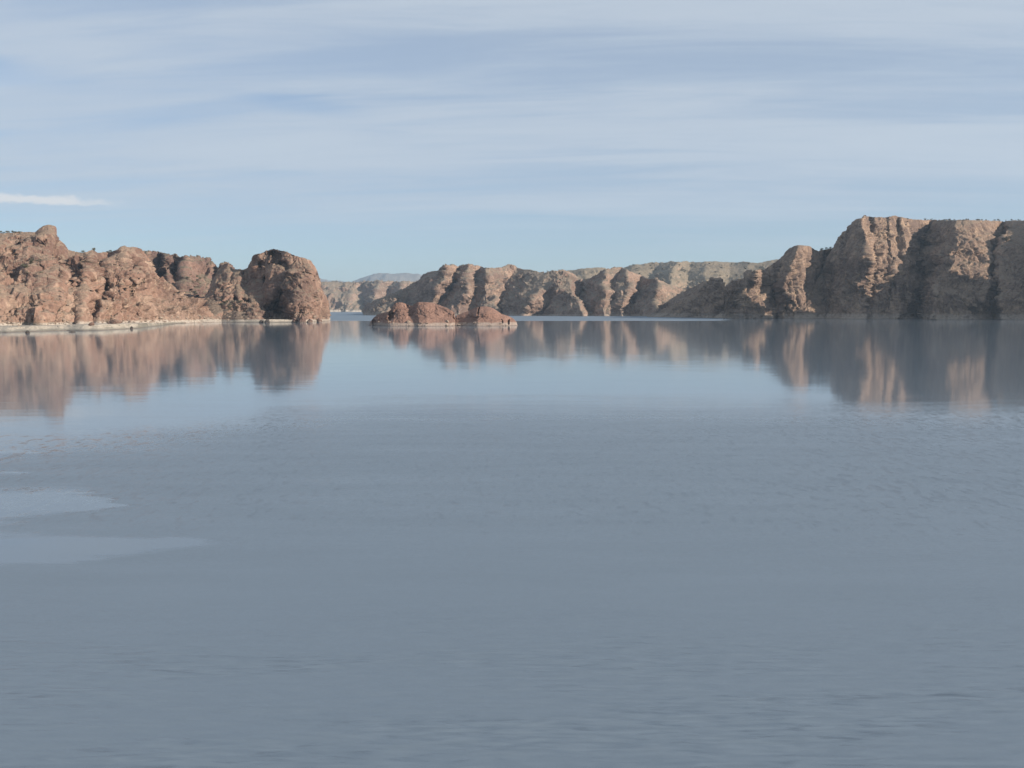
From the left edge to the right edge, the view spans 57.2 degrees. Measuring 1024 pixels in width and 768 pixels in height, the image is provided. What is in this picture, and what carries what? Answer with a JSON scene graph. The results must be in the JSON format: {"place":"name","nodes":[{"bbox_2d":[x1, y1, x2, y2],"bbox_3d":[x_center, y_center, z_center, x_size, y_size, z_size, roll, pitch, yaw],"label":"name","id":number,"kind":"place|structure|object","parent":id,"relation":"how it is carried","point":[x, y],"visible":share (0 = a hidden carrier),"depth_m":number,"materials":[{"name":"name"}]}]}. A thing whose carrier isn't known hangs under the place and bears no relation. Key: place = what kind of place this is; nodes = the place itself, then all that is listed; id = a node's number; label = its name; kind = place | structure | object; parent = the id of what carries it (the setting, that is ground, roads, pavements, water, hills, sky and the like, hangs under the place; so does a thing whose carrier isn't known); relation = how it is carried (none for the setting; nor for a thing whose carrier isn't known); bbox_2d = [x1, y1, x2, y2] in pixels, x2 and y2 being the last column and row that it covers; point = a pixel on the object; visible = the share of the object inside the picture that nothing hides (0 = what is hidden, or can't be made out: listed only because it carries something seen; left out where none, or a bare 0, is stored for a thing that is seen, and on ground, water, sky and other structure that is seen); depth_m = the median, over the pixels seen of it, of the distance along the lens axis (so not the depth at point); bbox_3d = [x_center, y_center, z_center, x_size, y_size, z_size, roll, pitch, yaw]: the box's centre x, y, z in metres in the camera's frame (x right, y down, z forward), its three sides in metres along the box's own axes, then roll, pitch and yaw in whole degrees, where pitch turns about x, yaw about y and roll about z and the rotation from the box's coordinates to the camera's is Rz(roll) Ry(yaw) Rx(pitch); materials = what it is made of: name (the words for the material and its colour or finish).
{"place":"outdoors","nodes":[
{"label":"outdoors","id":0,"kind":"place"},
{"bbox_2d":[0,322,183,332],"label":"shore","id":1,"kind":"structure","parent":0,"point":[69,327],"depth_m":508.58,"materials":[{"name":"beige sand"}]},
{"bbox_2d":[107,319,122,323],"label":"boulder","id":2,"kind":"object","parent":1,"relation":"on","point":[114,321],"visible":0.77,"depth_m":606.23,"materials":[{"name":"brown stone"}]},
{"bbox_2d":[0,225,218,325],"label":"hillside","id":3,"kind":"structure","parent":0,"point":[48,293],"depth_m":681.31,"materials":[{"name":"brown stone"}]},
{"bbox_2d":[143,250,240,297],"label":"ridge","id":4,"kind":"structure","parent":0,"point":[175,270],"depth_m":991.76,"materials":[{"name":"brown stone"}]},
{"bbox_2d":[229,319,291,322],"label":"shore","id":5,"kind":"structure","parent":0,"point":[276,320],"depth_m":788.33,"materials":[{"name":"beige sand"}]},
{"bbox_2d":[203,249,330,321],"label":"headland","id":6,"kind":"structure","parent":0,"point":[277,284],"depth_m":836.95,"materials":[{"name":"brown stone"}]},
{"bbox_2d":[321,280,416,311],"bbox_3d":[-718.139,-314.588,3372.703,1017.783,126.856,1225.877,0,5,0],"label":"canyon wall","id":7,"kind":"structure","parent":0,"point":[353,296],"depth_m":2966.30,"materials":[{"name":"brown stone"}]},
{"bbox_2d":[320,273,421,281],"bbox_3d":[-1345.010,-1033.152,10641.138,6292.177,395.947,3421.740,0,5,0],"label":"mountain","id":8,"kind":"structure","parent":0,"point":[399,277],"depth_m":9715.47,"materials":[{"name":"grey stone"}]},
{"bbox_2d":[0,312,1023,767],"bbox_3d":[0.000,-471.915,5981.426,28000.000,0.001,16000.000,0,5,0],"label":"water","id":9,"kind":"structure","parent":0,"point":[346,540],"depth_m":47.79,"materials":[{"name":"blue liquid"}]},
{"bbox_2d":[298,315,305,322],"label":"boulder","id":10,"kind":"object","parent":9,"relation":"in","point":[302,318],"visible":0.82,"depth_m":776.32,"materials":[{"name":"brown stone"}]},
{"bbox_2d":[369,302,455,325],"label":"rock islet","id":11,"kind":"object","parent":9,"relation":"in","point":[415,314],"visible":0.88,"depth_m":635.73,"materials":[{"name":"brown stone"}]},
{"bbox_2d":[455,306,517,325],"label":"rock islet","id":12,"kind":"object","parent":9,"relation":"in","point":[484,316],"visible":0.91,"depth_m":644.12,"materials":[{"name":"brown stone"}]},
{"bbox_2d":[0,0,1023,281],"label":"sky","id":13,"kind":"structure","parent":0,"point":[355,139],"materials":[{"name":"blue"}]},
{"bbox_2d":[362,263,685,315],"bbox_3d":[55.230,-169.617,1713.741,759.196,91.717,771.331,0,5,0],"label":"ridge","id":14,"kind":"structure","parent":0,"point":[613,291],"depth_m":1512.85,"materials":[{"name":"brown stone"}]},
{"bbox_2d":[567,259,777,288],"bbox_3d":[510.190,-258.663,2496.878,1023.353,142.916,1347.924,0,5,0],"label":"plateau","id":15,"kind":"structure","parent":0,"point":[670,272],"depth_m":2229.43,"materials":[{"name":"brown stone"}]},
{"bbox_2d":[647,269,777,318],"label":"spur","id":16,"kind":"structure","parent":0,"point":[750,294],"depth_m":1130.27,"materials":[{"name":"brown stone"}]},
{"bbox_2d":[764,245,832,318],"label":"rock peak","id":17,"kind":"object","parent":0,"point":[794,273],"visible":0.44,"depth_m":1082.28,"materials":[{"name":"brown stone"}]},
{"bbox_2d":[794,215,1023,319],"bbox_3d":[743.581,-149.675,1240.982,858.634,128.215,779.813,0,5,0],"label":"cliff","id":18,"kind":"structure","parent":0,"point":[895,267],"depth_m":1074.07,"materials":[{"name":"brown stone"}]}
]}

